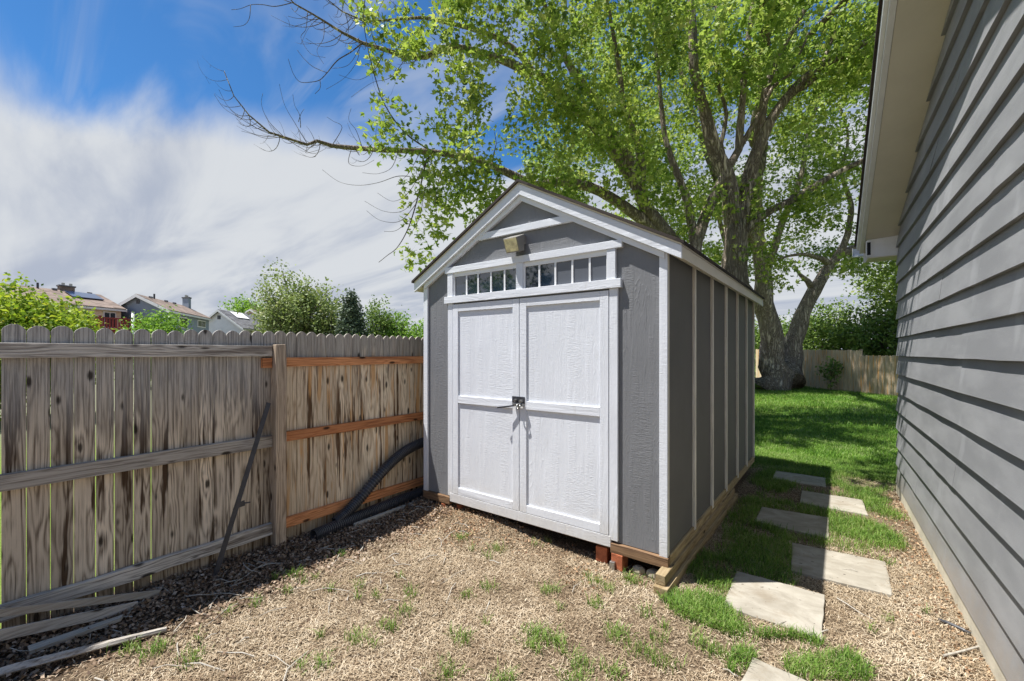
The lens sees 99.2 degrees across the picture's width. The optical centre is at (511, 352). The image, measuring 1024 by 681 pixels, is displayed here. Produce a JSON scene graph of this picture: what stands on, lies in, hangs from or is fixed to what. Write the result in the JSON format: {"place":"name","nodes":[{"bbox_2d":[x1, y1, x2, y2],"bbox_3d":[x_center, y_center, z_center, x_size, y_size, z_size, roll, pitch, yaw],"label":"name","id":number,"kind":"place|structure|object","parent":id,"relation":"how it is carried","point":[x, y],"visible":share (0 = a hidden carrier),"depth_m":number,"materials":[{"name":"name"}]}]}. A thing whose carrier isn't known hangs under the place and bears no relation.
{"place":"outdoors","nodes":[
{"label":"outdoors","id":0,"kind":"place"},
{"bbox_2d":[0,283,148,369],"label":"gabled house","id":1,"kind":"structure","parent":0,"point":[107,310],"depth_m":38.67,"materials":[{"name":"brown"}]},
{"bbox_2d":[103,311,115,327],"bbox_3d":[-36.023,-2.925,39.033,0.091,1.450,1.050,0,0,11],"label":"window","id":2,"kind":"structure","parent":1,"relation":"in","point":[105,314],"depth_m":38.91,"materials":[{"name":"grey"}]},
{"bbox_2d":[118,294,212,333],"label":"gabled house","id":3,"kind":"structure","parent":0,"point":[136,303],"depth_m":41.74,"materials":[{"name":"brown"}]},
{"bbox_2d":[179,317,187,328],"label":"window","id":4,"kind":"structure","parent":3,"relation":"in","point":[184,318],"depth_m":43.32,"materials":[{"name":"grey"}]},
{"bbox_2d":[197,320,205,327],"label":"window","id":5,"kind":"structure","parent":3,"relation":"in","point":[200,323],"depth_m":47.63,"materials":[{"name":"grey"}]},
{"bbox_2d":[0,0,895,348],"label":"sky","id":6,"kind":"structure","parent":0,"point":[124,174],"materials":[{"name":"blue"}]},
{"bbox_2d":[0,358,997,680],"bbox_3d":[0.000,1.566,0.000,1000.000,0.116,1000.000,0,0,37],"label":"ground","id":7,"kind":"structure","parent":0,"point":[512,602],"depth_m":2.63,"materials":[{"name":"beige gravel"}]},
{"bbox_2d":[0,270,114,420],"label":"bush","id":8,"kind":"object","parent":7,"relation":"on","point":[27,313],"visible":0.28,"depth_m":10.05,"materials":[{"name":"green plant"}]},
{"bbox_2d":[131,312,134,370],"bbox_3d":[-33.140,-0.925,38.109,0.237,5.250,0.237,0,0,37],"label":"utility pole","id":9,"kind":"object","parent":7,"relation":"on","point":[132,314],"visible":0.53,"depth_m":38.02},
{"bbox_2d":[114,304,192,379],"bbox_3d":[-16.324,-0.274,19.963,3.212,3.848,3.388,0,0,-15],"label":"bush","id":10,"kind":"object","parent":7,"relation":"on","point":[167,326],"visible":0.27,"depth_m":19.61,"materials":[{"name":"green plant"}]},
{"bbox_2d":[0,324,423,628],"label":"wooden fence","id":11,"kind":"object","parent":7,"relation":"on","point":[344,421],"visible":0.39,"depth_m":3.05,"materials":[{"name":"brown wood"}]},
{"bbox_2d":[212,402,270,576],"bbox_3d":[-2.012,1.015,3.255,0.054,1.242,0.494,0,0,19],"label":"steel stake","id":12,"kind":"object","parent":7,"relation":"on","point":[238,503],"visible":0.84,"depth_m":3.25,"materials":[{"name":"black metal"}]},
{"bbox_2d":[208,309,274,334],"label":"gabled house","id":13,"kind":"structure","parent":7,"relation":"on","point":[225,321],"depth_m":57.57,"materials":[{"name":"grey"}]},
{"bbox_2d":[218,293,264,312],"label":"broadleaf tree","id":14,"kind":"object","parent":7,"relation":"on","point":[238,303],"visible":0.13,"depth_m":83.64,"materials":[{"name":"green plant"}]},
{"bbox_2d":[0,496,521,680],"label":"leaf litter","id":15,"kind":"object","parent":7,"relation":"on","point":[305,540],"visible":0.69,"depth_m":3.00,"materials":[{"name":"brown plant"}]},
{"bbox_2d":[0,601,137,640],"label":"loose board","id":16,"kind":"object","parent":15,"relation":"on","point":[17,631],"visible":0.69,"depth_m":2.45,"materials":[{"name":"grey wood"}]},
{"bbox_2d":[28,615,122,654],"bbox_3d":[-2.430,1.573,2.442,0.069,0.023,0.383,0,0,45],"label":"loose board","id":17,"kind":"object","parent":15,"relation":"on","point":[42,645],"visible":1,"depth_m":2.42,"materials":[{"name":"grey wood"}]},
{"bbox_2d":[0,589,160,616],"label":"loose board","id":18,"kind":"object","parent":15,"relation":"on","point":[33,608],"visible":0.9,"depth_m":2.52,"materials":[{"name":"grey wood"}]},
{"bbox_2d":[245,309,283,322],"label":"gabled house","id":19,"kind":"structure","parent":7,"relation":"on","point":[250,311],"depth_m":74.90,"materials":[{"name":"white"}]},
{"bbox_2d":[237,256,347,334],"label":"broadleaf tree","id":20,"kind":"object","parent":7,"relation":"on","point":[294,312],"visible":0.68,"depth_m":57.66,"materials":[{"name":"green plant"}]},
{"bbox_2d":[309,296,342,335],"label":"broadleaf tree","id":21,"kind":"object","parent":7,"relation":"on","point":[331,329],"visible":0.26,"depth_m":59.04,"materials":[{"name":"green plant"}]},
{"bbox_2d":[334,287,373,336],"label":"pine tree","id":22,"kind":"object","parent":7,"relation":"on","point":[350,320],"visible":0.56,"depth_m":57.67,"materials":[{"name":"green plant"}]},
{"bbox_2d":[310,486,423,540],"bbox_3d":[-1.126,1.529,4.501,0.137,0.134,1.977,0,0,35],"label":"drain pipe","id":23,"kind":"object","parent":7,"relation":"on","point":[326,529],"visible":0.7,"depth_m":4.10,"materials":[{"name":"black plastic"}]},
{"bbox_2d":[332,437,423,521],"bbox_3d":[-1.065,1.229,4.589,0.133,0.664,1.771,0,0,37],"label":"drain pipe","id":24,"kind":"object","parent":7,"relation":"on","point":[351,507],"visible":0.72,"depth_m":4.23,"materials":[{"name":"black plastic"}]},
{"bbox_2d":[353,503,413,526],"bbox_3d":[-1.042,1.573,4.483,0.030,0.065,1.301,0,0,37],"label":"edging board","id":25,"kind":"object","parent":7,"relation":"on","point":[377,515],"visible":0.21,"depth_m":4.16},
{"bbox_2d":[361,294,406,337],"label":"broadleaf tree","id":26,"kind":"object","parent":7,"relation":"on","point":[378,323],"visible":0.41,"depth_m":60.70,"materials":[{"name":"green plant"}]},
{"bbox_2d":[381,309,417,337],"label":"broadleaf tree","id":27,"kind":"object","parent":7,"relation":"on","point":[402,333],"visible":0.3,"depth_m":61.44,"materials":[{"name":"green plant"}]},
{"bbox_2d":[405,314,423,338],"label":"broadleaf tree","id":28,"kind":"object","parent":7,"relation":"on","point":[419,330],"visible":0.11,"depth_m":60.85,"materials":[{"name":"green plant"}]},
{"bbox_2d":[0,506,871,680],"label":"fallen twigs","id":29,"kind":"object","parent":7,"relation":"on","point":[329,602],"depth_m":2.37,"materials":[{"name":"brown wood"}]},
{"bbox_2d":[106,451,931,680],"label":"grass patches","id":30,"kind":"object","parent":7,"relation":"on","point":[714,605],"depth_m":3.02,"materials":[{"name":"green plant"}]},
{"bbox_2d":[198,0,877,295],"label":"maple tree","id":31,"kind":"object","parent":7,"relation":"on","point":[737,204],"visible":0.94,"depth_m":8.91,"materials":[{"name":"green plant"}]},
{"bbox_2d":[596,544,610,562],"bbox_3d":[0.708,1.542,3.369,0.090,0.115,0.100,0,0,31],"label":"brick","id":32,"kind":"object","parent":7,"relation":"on","point":[603,554],"visible":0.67,"depth_m":3.33,"materials":[{"name":"red brick"}]},
{"bbox_2d":[609,560,615,570],"bbox_3d":[0.746,1.570,3.221,0.040,0.060,0.040,0,0,37],"label":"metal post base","id":33,"kind":"object","parent":7,"relation":"on","point":[612,564],"visible":1,"depth_m":3.21,"materials":[{"name":"metal"}]},
{"bbox_2d":[611,553,627,571],"bbox_3d":[0.801,1.542,3.244,0.090,0.115,0.100,0,0,40],"label":"brick","id":34,"kind":"object","parent":7,"relation":"on","point":[621,561],"visible":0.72,"depth_m":3.20,"materials":[{"name":"brick"}]},
{"bbox_2d":[632,564,644,575],"bbox_3d":[0.917,1.579,3.164,0.065,0.062,0.083,0,0,-24],"label":"stone","id":35,"kind":"object","parent":7,"relation":"on","point":[637,569],"visible":0.94,"depth_m":3.14,"materials":[{"name":"grey stone"}]},
{"bbox_2d":[646,568,657,580],"bbox_3d":[1.004,1.576,3.098,0.073,0.068,0.093,0,0,-24],"label":"stone","id":36,"kind":"object","parent":7,"relation":"on","point":[650,571],"visible":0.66,"depth_m":3.08,"materials":[{"name":"grey stone"}]},
{"bbox_2d":[392,490,995,680],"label":"wood chips","id":37,"kind":"object","parent":7,"relation":"on","point":[897,612],"visible":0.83,"depth_m":3.52,"materials":[{"name":"beige wood"}]},
{"bbox_2d":[653,493,737,595],"bbox_3d":[1.705,1.582,3.831,0.095,0.076,2.430,0,0,37],"label":"timber skid","id":38,"kind":"object","parent":7,"relation":"on","point":[675,579],"visible":0.5,"depth_m":3.38,"materials":[{"name":"brown wood"}]},
{"bbox_2d":[656,488,734,585],"bbox_3d":[1.691,1.508,3.829,0.065,0.067,2.350,0,0,37],"label":"timber skid","id":39,"kind":"object","parent":38,"relation":"on","point":[664,575],"visible":0.76,"depth_m":3.33,"materials":[{"name":"brown wood"}]},
{"bbox_2d":[411,179,764,567],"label":"garden shed","id":40,"kind":"structure","parent":39,"relation":"on","point":[589,373],"depth_m":3.59,"materials":[{"name":"grey paint"}]},
{"bbox_2d":[453,264,515,295],"bbox_3d":[-0.260,-0.658,4.014,0.766,0.227,0.017,0,0,37],"label":"window","id":41,"kind":"structure","parent":40,"relation":"in","point":[499,278],"depth_m":4.01,"materials":[{"name":"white glass"}]},
{"bbox_2d":[453,299,519,510],"bbox_3d":[-0.250,0.450,4.002,0.797,1.831,0.025,0,0,37],"label":"door","id":42,"kind":"structure","parent":40,"relation":"in","point":[486,335],"depth_m":3.98,"materials":[{"name":"white paint"}]},
{"bbox_2d":[503,234,525,252],"bbox_3d":[0.022,-0.932,3.727,0.155,0.157,0.134,0,0,37],"label":"wall light","id":43,"kind":"object","parent":40,"relation":"attached to","point":[516,243],"visible":1,"depth_m":3.69,"materials":[{"name":"beige plastic"}]},
{"bbox_2d":[520,290,608,534],"bbox_3d":[0.400,0.450,3.511,0.821,1.831,0.025,0,0,37],"label":"door","id":44,"kind":"structure","parent":40,"relation":"in","point":[564,339],"depth_m":3.49,"materials":[{"name":"white paint"}]},
{"bbox_2d":[523,250,606,288],"bbox_3d":[0.412,-0.658,3.507,0.773,0.227,0.016,0,0,37],"label":"window","id":45,"kind":"structure","parent":40,"relation":"in","point":[591,266],"depth_m":3.49,"materials":[{"name":"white glass"}]},
{"bbox_2d":[516,0,897,390],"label":"maple tree","id":46,"kind":"object","parent":7,"relation":"on","point":[780,359],"visible":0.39,"depth_m":17.68,"materials":[{"name":"green plant"}]},
{"bbox_2d":[741,657,805,680],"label":"paving slab","id":47,"kind":"structure","parent":7,"relation":"on","point":[758,670],"depth_m":2.15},
{"bbox_2d":[724,571,824,640],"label":"paving slab","id":48,"kind":"structure","parent":7,"relation":"on","point":[752,596],"depth_m":2.77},
{"bbox_2d":[755,314,813,376],"bbox_3d":[15.699,-0.405,26.227,4.561,4.120,4.734,0,0,-10],"label":"garden shrub","id":49,"kind":"object","parent":7,"relation":"on","point":[757,337],"visible":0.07,"depth_m":26.07,"materials":[{"name":"green plant"}]},
{"bbox_2d":[756,507,828,539],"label":"paving slab","id":50,"kind":"structure","parent":7,"relation":"on","point":[797,521],"depth_m":4.11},
{"bbox_2d":[773,471,825,487],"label":"paving slab","id":51,"kind":"structure","parent":7,"relation":"on","point":[803,479],"depth_m":5.49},
{"bbox_2d":[756,349,862,391],"bbox_3d":[13.644,0.730,20.569,0.115,1.840,6.480,0,0,-5],"label":"board fence","id":52,"kind":"object","parent":7,"relation":"on","point":[849,374],"visible":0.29,"depth_m":18.71,"materials":[{"name":"brown wood"}]},
{"bbox_2d":[782,294,871,349],"bbox_3d":[17.340,-0.784,24.009,5.042,4.869,4.701,0,0,9],"label":"garden shrub","id":53,"kind":"object","parent":7,"relation":"on","point":[818,327],"visible":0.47,"depth_m":23.35,"materials":[{"name":"green plant"}]},
{"bbox_2d":[814,356,843,389],"bbox_3d":[13.386,0.887,18.297,1.192,1.525,1.136,0,0,37],"label":"shrub","id":54,"kind":"object","parent":7,"relation":"on","point":[829,377],"visible":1,"depth_m":18.22,"materials":[{"name":"green plant"}]},
{"bbox_2d":[800,490,867,516],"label":"paving slab","id":55,"kind":"structure","parent":7,"relation":"on","point":[850,505],"depth_m":4.62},
{"bbox_2d":[791,542,891,596],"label":"paving slab","id":56,"kind":"structure","parent":7,"relation":"on","point":[871,575],"depth_m":3.20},
{"bbox_2d":[822,289,897,355],"bbox_3d":[18.084,-0.855,21.489,4.731,5.009,4.765,0,0,19],"label":"garden shrub","id":57,"kind":"object","parent":7,"relation":"on","point":[868,346],"visible":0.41,"depth_m":21.04,"materials":[{"name":"green plant"}]},
{"bbox_2d":[843,243,897,320],"bbox_3d":[21.415,-3.496,21.306,8.323,10.291,8.292,0,0,37],"label":"garden tree","id":58,"kind":"object","parent":7,"relation":"on","point":[895,271],"visible":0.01,"depth_m":22.52,"materials":[{"name":"green plant"}]},
{"bbox_2d":[859,355,897,396],"bbox_3d":[14.284,0.873,12.949,0.116,1.554,9.029,0,0,-5],"label":"board fence","id":59,"kind":"object","parent":7,"relation":"on","point":[878,375],"visible":0.16,"depth_m":16.58,"materials":[{"name":"brown wood"}]},
{"bbox_2d":[871,316,897,355],"bbox_3d":[18.938,-0.482,18.953,5.283,4.263,5.498,0,0,37],"label":"garden shrub","id":60,"kind":"object","parent":7,"relation":"on","point":[891,338],"visible":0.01,"depth_m":19.63,"materials":[{"name":"green plant"}]},
{"bbox_2d":[852,0,1023,680],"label":"house","id":61,"kind":"structure","parent":7,"relation":"on","point":[940,216],"depth_m":2.71,"materials":[{"name":"grey wood"}]},
{"bbox_2d":[938,618,970,633],"bbox_3d":[2.568,1.586,2.532,0.024,0.022,0.142,0,0,-22],"label":"stake","id":62,"kind":"object","parent":7,"relation":"on","point":[956,626],"visible":1,"depth_m":2.52,"materials":[{"name":"grey wood"}]},
{"bbox_2d":[943,645,978,656],"bbox_3d":[2.400,1.589,2.322,0.278,0.013,0.016,0,0,-15],"label":"plastic stake","id":63,"kind":"object","parent":7,"relation":"on","point":[960,651],"visible":0.92,"depth_m":2.31,"materials":[{"name":"white plastic"}]},
{"bbox_2d":[754,383,897,475],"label":"lawn grass","id":64,"kind":"structure","parent":0,"point":[836,442],"depth_m":9.09,"materials":[{"name":"green plant"}]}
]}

